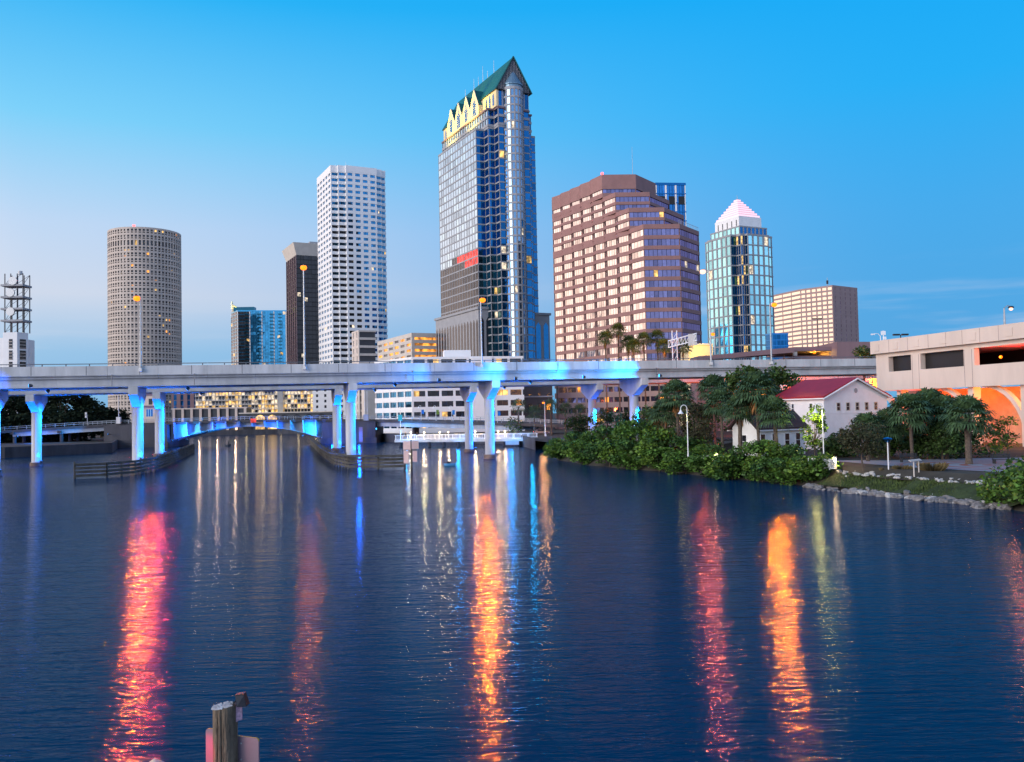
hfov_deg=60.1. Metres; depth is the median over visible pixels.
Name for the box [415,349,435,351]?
window
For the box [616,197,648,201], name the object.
window
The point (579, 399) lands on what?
window
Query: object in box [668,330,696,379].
sign gantry
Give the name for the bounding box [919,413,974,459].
shrub tree
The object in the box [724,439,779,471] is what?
mangrove shrub
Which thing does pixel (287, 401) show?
hotel
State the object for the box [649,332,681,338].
window
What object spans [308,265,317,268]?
window
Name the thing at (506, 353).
window
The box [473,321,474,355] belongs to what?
window
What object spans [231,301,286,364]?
apartment tower
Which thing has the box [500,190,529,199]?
window
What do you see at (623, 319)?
window
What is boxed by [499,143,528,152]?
window
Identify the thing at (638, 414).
shade tree
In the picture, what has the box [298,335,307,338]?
window
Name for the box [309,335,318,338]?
window
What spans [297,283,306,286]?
window
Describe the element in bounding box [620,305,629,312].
window
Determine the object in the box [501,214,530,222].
window
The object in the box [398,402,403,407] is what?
window
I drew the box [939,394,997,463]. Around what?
sabal palm
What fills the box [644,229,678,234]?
window
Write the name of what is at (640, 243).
window
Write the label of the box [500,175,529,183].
window
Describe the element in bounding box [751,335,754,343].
window
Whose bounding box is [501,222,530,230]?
window
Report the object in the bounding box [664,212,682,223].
window
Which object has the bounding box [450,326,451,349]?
window
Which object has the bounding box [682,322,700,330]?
window
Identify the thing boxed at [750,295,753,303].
window
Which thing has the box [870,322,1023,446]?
deck building
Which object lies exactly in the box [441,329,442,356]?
window
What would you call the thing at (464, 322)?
window
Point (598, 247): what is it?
windows
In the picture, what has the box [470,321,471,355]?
window
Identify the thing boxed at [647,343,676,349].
window
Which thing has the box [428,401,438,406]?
window
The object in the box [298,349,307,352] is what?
window
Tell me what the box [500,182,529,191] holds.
window
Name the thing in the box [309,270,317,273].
window
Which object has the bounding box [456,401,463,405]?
window
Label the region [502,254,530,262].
window
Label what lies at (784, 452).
mangrove shrub
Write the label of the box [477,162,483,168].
window
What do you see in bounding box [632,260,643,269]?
window
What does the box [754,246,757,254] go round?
window
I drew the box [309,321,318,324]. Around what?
window
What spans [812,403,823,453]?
crook lamp
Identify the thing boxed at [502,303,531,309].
window
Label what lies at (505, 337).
window
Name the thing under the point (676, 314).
window
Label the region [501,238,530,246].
window
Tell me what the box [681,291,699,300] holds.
window
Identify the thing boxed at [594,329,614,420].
fan palm
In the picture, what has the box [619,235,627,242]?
window
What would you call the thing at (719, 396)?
sabal palm
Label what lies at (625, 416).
shade tree
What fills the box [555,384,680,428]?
office block
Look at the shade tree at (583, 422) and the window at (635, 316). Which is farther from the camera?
the window at (635, 316)
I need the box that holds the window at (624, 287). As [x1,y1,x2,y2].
[620,285,629,292]
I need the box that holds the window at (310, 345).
[309,344,318,347]
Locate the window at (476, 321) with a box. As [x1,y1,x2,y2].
[476,321,478,355]
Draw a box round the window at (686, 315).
[682,312,699,320]
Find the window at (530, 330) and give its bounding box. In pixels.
[503,327,532,333]
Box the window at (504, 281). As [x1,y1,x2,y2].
[502,278,531,286]
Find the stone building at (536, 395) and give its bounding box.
[523,386,553,429]
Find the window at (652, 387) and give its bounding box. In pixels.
[651,386,657,390]
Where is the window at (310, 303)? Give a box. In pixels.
[309,302,318,305]
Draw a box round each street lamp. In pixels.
[133,295,142,370]
[300,265,306,369]
[479,297,485,367]
[542,401,545,435]
[700,269,712,364]
[711,332,715,359]
[769,302,776,363]
[1003,305,1013,323]
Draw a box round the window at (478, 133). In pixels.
[476,130,483,137]
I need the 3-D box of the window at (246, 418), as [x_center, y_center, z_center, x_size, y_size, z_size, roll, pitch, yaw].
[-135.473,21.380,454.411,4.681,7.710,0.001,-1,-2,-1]
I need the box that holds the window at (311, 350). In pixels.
[309,349,318,352]
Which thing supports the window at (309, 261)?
in the office tower at (297, 255)
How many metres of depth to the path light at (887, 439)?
83.19 m
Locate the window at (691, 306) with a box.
[682,301,699,310]
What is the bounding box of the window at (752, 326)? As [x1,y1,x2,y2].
[751,325,754,333]
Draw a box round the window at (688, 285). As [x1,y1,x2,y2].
[681,280,699,290]
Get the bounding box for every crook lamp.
[678,405,688,455]
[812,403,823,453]
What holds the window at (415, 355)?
in the parking garage
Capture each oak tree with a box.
[723,364,779,413]
[753,363,801,396]
[852,345,875,380]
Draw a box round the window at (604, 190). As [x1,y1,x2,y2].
[603,189,634,192]
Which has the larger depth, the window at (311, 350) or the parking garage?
the window at (311, 350)
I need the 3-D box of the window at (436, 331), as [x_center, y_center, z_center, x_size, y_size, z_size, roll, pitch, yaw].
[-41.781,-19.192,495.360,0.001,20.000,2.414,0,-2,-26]
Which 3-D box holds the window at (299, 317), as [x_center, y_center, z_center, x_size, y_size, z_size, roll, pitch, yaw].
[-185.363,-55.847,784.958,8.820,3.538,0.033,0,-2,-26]
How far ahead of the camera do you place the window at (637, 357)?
331.47 m
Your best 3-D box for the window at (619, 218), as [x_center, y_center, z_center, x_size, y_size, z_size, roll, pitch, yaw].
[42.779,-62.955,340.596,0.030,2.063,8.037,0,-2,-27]
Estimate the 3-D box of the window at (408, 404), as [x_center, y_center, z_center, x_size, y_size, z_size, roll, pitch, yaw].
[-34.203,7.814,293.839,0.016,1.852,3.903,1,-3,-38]
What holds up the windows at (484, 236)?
in the office tower at (487, 206)
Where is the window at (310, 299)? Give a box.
[309,298,317,301]
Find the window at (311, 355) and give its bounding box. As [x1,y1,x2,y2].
[310,354,318,357]
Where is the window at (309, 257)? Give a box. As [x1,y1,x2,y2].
[308,256,317,259]
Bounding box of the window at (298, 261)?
[297,260,306,263]
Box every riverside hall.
[171,407,252,429]
[239,411,343,429]
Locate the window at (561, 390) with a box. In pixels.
[559,388,566,392]
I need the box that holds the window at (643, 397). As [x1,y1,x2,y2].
[642,396,648,400]
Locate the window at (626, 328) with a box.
[622,325,630,331]
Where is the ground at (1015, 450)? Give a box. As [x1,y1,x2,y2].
[0,407,1023,474]
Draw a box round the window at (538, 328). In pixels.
[536,323,540,358]
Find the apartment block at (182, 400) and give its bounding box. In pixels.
[171,393,194,417]
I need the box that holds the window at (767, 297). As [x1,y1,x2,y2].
[766,296,769,304]
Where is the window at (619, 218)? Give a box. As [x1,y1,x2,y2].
[617,213,628,221]
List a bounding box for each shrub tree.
[503,417,522,435]
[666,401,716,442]
[831,419,886,470]
[891,425,924,454]
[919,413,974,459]
[985,415,1020,458]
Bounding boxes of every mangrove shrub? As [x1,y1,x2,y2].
[543,439,573,459]
[548,437,561,444]
[558,431,597,453]
[561,439,596,464]
[581,439,628,466]
[585,424,638,456]
[607,437,664,469]
[611,418,671,459]
[633,427,682,463]
[634,446,678,471]
[662,434,708,462]
[662,451,696,474]
[682,451,737,477]
[694,443,724,455]
[700,451,753,479]
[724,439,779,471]
[739,455,783,481]
[759,457,823,485]
[762,443,807,470]
[784,452,843,481]
[975,455,1023,506]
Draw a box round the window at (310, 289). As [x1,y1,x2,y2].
[309,288,317,291]
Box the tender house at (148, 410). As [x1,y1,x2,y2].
[143,394,168,422]
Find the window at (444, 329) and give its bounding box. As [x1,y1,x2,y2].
[444,329,445,349]
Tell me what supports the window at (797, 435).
in the white house at (785, 436)
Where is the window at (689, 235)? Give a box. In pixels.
[680,229,697,240]
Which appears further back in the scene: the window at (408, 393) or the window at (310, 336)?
the window at (310, 336)
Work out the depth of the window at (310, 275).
790.81 m
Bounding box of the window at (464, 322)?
[464,322,465,349]
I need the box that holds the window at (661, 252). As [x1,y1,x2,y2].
[645,249,678,255]
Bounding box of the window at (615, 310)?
[608,308,617,314]
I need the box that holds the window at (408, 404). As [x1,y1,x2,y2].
[406,402,411,406]
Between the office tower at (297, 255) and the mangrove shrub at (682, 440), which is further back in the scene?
the office tower at (297, 255)
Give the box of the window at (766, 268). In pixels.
[765,266,768,274]
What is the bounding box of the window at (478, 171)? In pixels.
[477,170,484,176]
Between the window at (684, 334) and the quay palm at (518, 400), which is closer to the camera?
the quay palm at (518, 400)
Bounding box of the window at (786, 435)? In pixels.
[784,433,789,444]
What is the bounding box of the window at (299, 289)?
[297,288,306,291]
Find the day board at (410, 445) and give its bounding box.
[403,440,418,468]
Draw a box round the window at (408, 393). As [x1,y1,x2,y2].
[406,391,410,396]
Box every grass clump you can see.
[892,465,912,468]
[916,462,948,470]
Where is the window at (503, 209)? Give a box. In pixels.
[501,206,529,215]
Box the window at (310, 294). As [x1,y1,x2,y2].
[309,293,317,296]
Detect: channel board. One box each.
[206,728,212,761]
[238,736,259,761]
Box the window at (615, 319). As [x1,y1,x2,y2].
[609,318,617,324]
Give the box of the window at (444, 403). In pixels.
[442,401,452,406]
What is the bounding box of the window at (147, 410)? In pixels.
[146,409,152,416]
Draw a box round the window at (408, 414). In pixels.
[406,412,411,416]
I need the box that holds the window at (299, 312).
[298,311,307,314]
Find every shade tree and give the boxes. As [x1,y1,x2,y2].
[564,415,596,439]
[588,408,625,440]
[616,410,629,438]
[632,406,654,438]
[640,403,676,440]
[684,402,731,444]
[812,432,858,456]
[858,432,907,456]
[895,421,940,457]
[935,430,986,456]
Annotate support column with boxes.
[865,378,876,386]
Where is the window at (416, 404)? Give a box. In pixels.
[414,401,424,406]
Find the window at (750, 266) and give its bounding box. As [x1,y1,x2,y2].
[749,265,752,273]
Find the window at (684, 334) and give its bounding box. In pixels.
[683,332,700,340]
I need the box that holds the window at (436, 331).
[436,331,437,356]
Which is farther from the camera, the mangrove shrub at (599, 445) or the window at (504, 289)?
the window at (504, 289)
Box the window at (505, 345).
[503,343,532,349]
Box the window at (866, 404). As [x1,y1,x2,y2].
[864,402,868,409]
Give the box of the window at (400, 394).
[398,392,403,396]
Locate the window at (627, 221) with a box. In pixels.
[618,221,628,229]
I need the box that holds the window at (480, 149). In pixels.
[477,146,483,152]
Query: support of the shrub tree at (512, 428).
on the seawall
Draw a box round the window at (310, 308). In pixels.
[309,307,318,310]
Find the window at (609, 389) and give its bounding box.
[605,387,612,391]
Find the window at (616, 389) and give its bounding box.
[614,387,621,391]
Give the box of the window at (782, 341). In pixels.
[781,340,787,344]
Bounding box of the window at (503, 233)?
[501,230,530,238]
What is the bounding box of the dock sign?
[398,412,401,439]
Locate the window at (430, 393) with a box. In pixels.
[428,391,438,395]
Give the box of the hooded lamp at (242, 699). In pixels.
[232,692,249,706]
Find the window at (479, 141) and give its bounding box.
[476,138,483,144]
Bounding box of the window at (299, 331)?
[298,330,307,333]
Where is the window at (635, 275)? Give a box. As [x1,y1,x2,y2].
[632,271,643,279]
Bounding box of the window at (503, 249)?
[501,246,530,254]
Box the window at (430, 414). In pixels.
[428,412,438,416]
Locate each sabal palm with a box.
[648,398,683,428]
[656,379,696,449]
[693,373,728,444]
[702,387,739,453]
[722,393,755,451]
[732,370,781,455]
[751,395,793,443]
[848,411,888,460]
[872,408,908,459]
[884,391,935,459]
[904,387,946,458]
[923,394,963,458]
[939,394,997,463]
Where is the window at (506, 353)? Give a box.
[503,351,532,357]
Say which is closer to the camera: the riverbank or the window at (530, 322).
the riverbank
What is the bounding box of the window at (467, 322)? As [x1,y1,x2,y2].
[467,322,468,349]
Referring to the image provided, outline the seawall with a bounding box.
[0,429,534,457]
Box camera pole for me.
[871,331,886,339]
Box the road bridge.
[0,416,567,447]
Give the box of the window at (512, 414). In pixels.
[511,410,521,415]
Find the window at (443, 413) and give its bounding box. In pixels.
[442,411,452,415]
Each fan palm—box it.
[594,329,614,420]
[609,322,625,413]
[619,335,633,416]
[624,338,641,360]
[635,331,652,419]
[649,329,666,423]
[654,338,673,359]
[674,339,693,426]
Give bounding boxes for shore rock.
[804,483,814,487]
[842,489,858,493]
[876,492,884,496]
[903,490,914,494]
[912,495,924,500]
[927,497,938,501]
[943,495,956,498]
[944,498,952,502]
[953,499,971,504]
[974,503,984,508]
[1001,504,1012,509]
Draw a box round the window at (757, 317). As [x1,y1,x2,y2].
[756,316,759,323]
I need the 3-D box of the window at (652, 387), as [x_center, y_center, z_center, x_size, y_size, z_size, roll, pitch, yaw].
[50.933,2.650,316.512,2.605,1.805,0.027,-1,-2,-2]
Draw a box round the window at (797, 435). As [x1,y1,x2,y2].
[795,432,800,446]
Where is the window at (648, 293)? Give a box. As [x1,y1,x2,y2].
[646,291,680,297]
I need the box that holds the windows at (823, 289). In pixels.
[801,288,856,346]
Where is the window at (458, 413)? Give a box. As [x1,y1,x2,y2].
[456,411,464,416]
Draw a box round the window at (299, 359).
[298,358,307,361]
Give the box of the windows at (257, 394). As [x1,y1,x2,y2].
[196,391,283,412]
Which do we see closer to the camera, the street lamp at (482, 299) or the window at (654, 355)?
the street lamp at (482, 299)
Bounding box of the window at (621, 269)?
[619,265,628,272]
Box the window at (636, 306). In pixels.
[633,302,644,309]
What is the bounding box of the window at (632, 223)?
[630,220,663,225]
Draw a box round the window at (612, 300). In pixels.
[608,298,616,304]
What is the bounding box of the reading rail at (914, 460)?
[908,459,921,476]
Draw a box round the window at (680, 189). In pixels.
[677,185,683,192]
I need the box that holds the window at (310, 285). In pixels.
[309,284,317,287]
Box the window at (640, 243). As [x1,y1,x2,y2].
[631,240,642,248]
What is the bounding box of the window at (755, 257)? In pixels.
[754,256,757,263]
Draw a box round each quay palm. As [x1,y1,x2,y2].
[509,398,528,432]
[525,404,543,435]
[541,399,559,435]
[555,401,573,434]
[569,403,586,429]
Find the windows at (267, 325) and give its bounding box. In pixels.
[231,311,273,364]
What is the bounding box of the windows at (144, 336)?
[114,229,178,419]
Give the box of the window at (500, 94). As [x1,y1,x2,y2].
[498,90,501,104]
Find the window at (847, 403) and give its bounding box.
[846,402,849,410]
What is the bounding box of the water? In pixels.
[0,406,1023,761]
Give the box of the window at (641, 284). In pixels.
[632,281,644,289]
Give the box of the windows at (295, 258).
[287,258,296,363]
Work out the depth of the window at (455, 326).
471.29 m
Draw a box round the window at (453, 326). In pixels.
[452,326,453,349]
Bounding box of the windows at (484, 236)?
[439,89,537,358]
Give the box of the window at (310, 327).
[309,326,318,329]
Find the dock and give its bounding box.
[394,433,536,446]
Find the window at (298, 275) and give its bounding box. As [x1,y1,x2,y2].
[297,274,306,277]
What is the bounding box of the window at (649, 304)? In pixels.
[646,301,680,307]
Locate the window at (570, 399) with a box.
[569,398,575,402]
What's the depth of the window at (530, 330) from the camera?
447.85 m
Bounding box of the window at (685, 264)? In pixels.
[681,260,698,270]
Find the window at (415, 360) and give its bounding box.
[413,359,423,362]
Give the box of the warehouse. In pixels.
[680,344,712,425]
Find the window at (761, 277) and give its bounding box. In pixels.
[760,276,763,284]
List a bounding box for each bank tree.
[0,416,20,442]
[1,396,27,416]
[1,409,16,417]
[1,412,51,442]
[17,396,56,413]
[18,418,67,441]
[42,395,92,419]
[47,409,99,441]
[69,395,108,437]
[91,406,124,436]
[101,409,131,436]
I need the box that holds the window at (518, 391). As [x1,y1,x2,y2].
[511,389,520,394]
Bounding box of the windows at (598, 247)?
[553,190,632,360]
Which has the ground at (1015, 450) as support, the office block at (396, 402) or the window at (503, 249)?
the office block at (396, 402)
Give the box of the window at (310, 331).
[309,330,318,333]
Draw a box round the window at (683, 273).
[681,270,698,280]
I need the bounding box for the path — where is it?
[837,458,1023,472]
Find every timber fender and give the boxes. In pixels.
[73,443,194,478]
[308,437,405,468]
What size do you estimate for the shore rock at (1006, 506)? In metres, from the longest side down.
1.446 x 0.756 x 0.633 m
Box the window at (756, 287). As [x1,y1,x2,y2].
[755,286,758,293]
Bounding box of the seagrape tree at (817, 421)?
[799,404,828,455]
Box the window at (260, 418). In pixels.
[256,415,264,428]
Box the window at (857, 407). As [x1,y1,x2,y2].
[855,402,859,410]
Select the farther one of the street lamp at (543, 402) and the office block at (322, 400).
the office block at (322, 400)
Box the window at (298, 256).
[297,255,306,258]
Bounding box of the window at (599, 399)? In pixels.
[596,397,603,401]
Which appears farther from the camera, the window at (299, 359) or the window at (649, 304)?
the window at (299, 359)
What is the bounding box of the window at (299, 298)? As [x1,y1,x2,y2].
[298,297,307,300]
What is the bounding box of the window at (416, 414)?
[414,412,424,417]
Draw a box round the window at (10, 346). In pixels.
[9,339,12,348]
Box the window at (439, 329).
[439,329,440,356]
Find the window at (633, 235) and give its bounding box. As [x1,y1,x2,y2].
[631,229,642,238]
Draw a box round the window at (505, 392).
[497,390,507,394]
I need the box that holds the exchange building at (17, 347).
[0,332,34,412]
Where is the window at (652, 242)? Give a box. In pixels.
[644,239,678,245]
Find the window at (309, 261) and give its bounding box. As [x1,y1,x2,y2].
[308,260,317,264]
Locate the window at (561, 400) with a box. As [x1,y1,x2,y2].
[559,398,566,402]
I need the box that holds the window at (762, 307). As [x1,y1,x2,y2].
[761,306,764,314]
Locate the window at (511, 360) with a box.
[510,358,520,361]
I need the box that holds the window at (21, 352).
[20,350,25,358]
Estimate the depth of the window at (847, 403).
125.71 m
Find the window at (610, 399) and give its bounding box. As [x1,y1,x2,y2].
[605,397,612,401]
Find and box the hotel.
[195,391,312,412]
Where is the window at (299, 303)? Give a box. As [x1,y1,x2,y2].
[298,302,307,305]
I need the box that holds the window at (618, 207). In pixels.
[616,205,648,209]
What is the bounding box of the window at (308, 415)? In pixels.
[304,414,313,418]
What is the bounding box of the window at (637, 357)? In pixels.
[635,354,645,360]
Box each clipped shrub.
[702,441,729,453]
[913,443,944,458]
[930,442,986,458]
[964,444,1003,457]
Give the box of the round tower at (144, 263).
[107,225,181,422]
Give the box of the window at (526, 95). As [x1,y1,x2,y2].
[525,94,527,108]
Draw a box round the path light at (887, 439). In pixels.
[883,437,891,469]
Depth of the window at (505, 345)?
442.36 m
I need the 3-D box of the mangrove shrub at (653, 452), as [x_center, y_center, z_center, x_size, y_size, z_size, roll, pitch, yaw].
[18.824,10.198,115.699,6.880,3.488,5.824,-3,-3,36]
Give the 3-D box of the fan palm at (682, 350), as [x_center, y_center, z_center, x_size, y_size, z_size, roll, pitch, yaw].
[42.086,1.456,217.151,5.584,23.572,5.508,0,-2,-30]
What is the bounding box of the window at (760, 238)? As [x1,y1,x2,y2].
[759,236,762,244]
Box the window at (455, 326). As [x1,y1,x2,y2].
[455,326,456,349]
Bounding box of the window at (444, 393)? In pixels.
[442,390,452,395]
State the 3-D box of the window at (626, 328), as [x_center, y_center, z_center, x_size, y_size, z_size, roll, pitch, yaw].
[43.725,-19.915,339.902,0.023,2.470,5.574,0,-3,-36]
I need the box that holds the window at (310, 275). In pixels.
[309,274,317,278]
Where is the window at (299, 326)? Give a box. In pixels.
[298,325,307,328]
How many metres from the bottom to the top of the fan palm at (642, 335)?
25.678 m
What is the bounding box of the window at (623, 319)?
[621,315,629,322]
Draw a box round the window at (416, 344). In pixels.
[415,343,435,345]
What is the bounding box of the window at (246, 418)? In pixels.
[243,415,252,429]
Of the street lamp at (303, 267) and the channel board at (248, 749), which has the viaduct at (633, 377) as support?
the street lamp at (303, 267)
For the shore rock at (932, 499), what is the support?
in the water
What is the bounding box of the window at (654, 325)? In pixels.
[646,322,680,328]
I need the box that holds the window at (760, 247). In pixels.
[759,246,762,254]
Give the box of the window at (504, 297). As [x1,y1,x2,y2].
[502,295,531,301]
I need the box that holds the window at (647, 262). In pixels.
[645,260,679,265]
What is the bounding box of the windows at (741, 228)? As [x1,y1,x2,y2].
[707,227,765,359]
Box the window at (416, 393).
[414,391,424,396]
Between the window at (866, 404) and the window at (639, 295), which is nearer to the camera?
the window at (866, 404)
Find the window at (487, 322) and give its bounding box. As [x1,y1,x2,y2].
[486,318,488,355]
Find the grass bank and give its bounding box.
[817,473,1020,505]
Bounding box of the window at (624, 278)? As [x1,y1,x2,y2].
[620,275,628,282]
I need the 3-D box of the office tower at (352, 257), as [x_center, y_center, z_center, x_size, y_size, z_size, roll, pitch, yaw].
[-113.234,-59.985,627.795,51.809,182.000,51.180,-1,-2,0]
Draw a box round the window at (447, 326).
[447,326,448,349]
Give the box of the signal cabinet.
[116,397,120,423]
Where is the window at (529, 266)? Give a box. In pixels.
[502,262,531,270]
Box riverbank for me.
[541,452,1023,511]
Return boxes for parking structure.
[690,342,875,430]
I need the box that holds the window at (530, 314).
[503,311,532,317]
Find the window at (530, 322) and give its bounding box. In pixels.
[503,319,532,325]
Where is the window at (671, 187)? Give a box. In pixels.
[667,185,674,192]
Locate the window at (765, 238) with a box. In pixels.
[764,237,767,245]
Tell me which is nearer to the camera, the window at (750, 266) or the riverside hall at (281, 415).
the riverside hall at (281, 415)
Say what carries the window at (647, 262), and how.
in the office tower at (626, 252)
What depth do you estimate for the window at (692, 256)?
336.08 m
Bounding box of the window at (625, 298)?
[620,295,629,302]
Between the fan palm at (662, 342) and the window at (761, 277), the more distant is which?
the window at (761, 277)
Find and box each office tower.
[282,242,318,363]
[317,165,387,363]
[434,56,551,361]
[552,162,701,361]
[655,182,686,225]
[705,199,774,359]
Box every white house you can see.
[727,410,809,455]
[776,377,891,449]
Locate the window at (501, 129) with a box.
[499,127,528,136]
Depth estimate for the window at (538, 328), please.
459.92 m
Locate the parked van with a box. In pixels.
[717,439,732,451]
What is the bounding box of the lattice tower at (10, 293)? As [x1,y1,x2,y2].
[0,271,31,332]
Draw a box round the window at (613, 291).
[608,288,616,295]
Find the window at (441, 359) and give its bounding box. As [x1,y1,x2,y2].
[441,359,451,362]
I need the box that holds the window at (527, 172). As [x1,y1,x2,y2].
[500,167,529,175]
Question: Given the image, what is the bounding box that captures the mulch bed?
[858,469,989,484]
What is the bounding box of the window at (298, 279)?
[297,278,306,282]
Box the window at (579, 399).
[578,398,584,402]
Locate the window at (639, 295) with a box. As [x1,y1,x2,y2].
[633,291,644,299]
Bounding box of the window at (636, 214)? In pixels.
[630,212,662,216]
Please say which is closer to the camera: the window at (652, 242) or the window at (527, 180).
the window at (652, 242)
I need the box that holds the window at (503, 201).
[500,198,529,207]
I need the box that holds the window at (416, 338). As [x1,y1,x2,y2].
[415,337,435,339]
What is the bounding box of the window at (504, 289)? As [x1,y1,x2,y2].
[502,287,531,294]
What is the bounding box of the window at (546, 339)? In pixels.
[544,323,548,358]
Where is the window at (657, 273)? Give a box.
[645,270,679,276]
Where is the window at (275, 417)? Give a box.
[268,415,276,428]
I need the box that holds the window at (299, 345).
[298,344,307,347]
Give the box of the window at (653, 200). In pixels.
[650,197,668,208]
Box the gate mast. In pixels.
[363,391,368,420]
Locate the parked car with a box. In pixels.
[533,429,549,433]
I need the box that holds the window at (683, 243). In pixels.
[680,239,697,250]
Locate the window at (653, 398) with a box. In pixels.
[651,396,657,400]
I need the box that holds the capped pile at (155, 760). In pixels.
[150,758,162,761]
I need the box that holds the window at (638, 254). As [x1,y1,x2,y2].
[632,250,643,258]
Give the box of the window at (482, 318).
[480,318,483,355]
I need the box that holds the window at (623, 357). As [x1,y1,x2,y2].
[622,356,630,360]
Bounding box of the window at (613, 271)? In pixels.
[608,268,616,275]
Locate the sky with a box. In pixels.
[0,0,1023,412]
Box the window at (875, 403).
[874,402,877,409]
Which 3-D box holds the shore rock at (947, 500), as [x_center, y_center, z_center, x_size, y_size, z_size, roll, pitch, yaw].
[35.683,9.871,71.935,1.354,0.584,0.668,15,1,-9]
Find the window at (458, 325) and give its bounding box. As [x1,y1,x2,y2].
[458,325,459,349]
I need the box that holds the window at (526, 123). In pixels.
[499,117,528,125]
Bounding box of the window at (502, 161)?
[500,159,528,167]
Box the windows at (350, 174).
[318,173,386,363]
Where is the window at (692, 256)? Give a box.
[680,249,698,260]
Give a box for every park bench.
[899,453,917,461]
[991,454,1012,463]
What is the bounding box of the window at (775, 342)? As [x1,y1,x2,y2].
[773,340,779,344]
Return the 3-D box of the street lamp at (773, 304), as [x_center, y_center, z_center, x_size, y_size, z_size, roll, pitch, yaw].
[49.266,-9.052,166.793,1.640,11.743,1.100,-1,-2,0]
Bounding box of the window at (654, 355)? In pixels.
[647,353,680,359]
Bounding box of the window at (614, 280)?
[608,278,616,285]
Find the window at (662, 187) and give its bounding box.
[657,185,664,192]
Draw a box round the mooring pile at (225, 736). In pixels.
[211,701,237,761]
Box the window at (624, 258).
[619,255,628,262]
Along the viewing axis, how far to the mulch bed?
80.62 m
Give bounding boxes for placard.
[236,707,241,721]
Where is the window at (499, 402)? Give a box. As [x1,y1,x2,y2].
[497,400,507,405]
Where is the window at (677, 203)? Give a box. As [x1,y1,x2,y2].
[677,203,684,210]
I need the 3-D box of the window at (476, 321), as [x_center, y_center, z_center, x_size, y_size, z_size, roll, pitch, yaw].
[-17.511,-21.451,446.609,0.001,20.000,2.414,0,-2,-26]
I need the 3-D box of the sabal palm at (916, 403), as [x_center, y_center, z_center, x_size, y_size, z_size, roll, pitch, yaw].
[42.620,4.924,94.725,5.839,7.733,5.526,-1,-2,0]
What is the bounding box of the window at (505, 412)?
[497,410,507,415]
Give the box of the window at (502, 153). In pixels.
[499,151,528,160]
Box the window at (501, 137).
[499,135,528,144]
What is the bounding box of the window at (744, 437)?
[742,434,746,447]
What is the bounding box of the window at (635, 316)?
[633,312,644,320]
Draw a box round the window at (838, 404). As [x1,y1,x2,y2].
[836,402,840,410]
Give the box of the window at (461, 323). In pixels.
[461,323,462,349]
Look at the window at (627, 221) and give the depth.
340.50 m
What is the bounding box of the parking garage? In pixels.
[377,333,435,360]
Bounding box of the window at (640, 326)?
[633,323,645,330]
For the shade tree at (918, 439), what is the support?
on the ground at (1015, 450)
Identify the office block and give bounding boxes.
[312,390,344,418]
[352,330,376,418]
[374,350,524,432]
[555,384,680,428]
[765,333,788,358]
[774,280,858,347]
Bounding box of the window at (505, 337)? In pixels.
[503,335,532,341]
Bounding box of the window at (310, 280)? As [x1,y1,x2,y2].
[309,279,317,282]
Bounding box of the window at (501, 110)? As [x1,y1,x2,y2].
[499,108,527,117]
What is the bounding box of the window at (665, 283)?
[645,280,679,286]
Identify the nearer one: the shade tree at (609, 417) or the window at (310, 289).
the shade tree at (609, 417)
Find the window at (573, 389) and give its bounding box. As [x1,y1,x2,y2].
[568,387,575,391]
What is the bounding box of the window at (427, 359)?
[427,359,437,362]
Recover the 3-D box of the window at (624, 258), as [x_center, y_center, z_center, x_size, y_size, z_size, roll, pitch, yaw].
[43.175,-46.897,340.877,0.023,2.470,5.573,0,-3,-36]
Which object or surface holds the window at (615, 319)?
in the office tower at (626, 252)
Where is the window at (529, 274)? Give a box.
[502,270,531,278]
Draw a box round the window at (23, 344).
[20,339,25,348]
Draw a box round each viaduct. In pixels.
[0,356,876,475]
[8,376,876,465]
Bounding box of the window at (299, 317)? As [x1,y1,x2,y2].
[298,316,307,319]
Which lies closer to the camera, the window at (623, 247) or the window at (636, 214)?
the window at (636, 214)
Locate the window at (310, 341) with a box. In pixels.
[309,340,318,343]
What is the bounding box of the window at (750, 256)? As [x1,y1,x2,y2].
[749,255,752,263]
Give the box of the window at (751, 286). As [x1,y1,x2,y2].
[750,285,753,293]
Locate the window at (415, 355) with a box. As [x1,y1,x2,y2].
[415,355,435,356]
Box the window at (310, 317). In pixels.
[309,316,318,319]
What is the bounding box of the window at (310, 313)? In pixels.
[309,312,318,315]
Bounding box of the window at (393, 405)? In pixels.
[391,402,396,407]
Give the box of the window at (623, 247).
[619,245,628,252]
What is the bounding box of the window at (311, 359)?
[310,358,318,361]
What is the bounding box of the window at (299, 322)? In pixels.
[298,321,307,324]
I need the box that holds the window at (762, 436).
[760,434,765,439]
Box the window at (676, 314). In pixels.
[646,311,680,317]

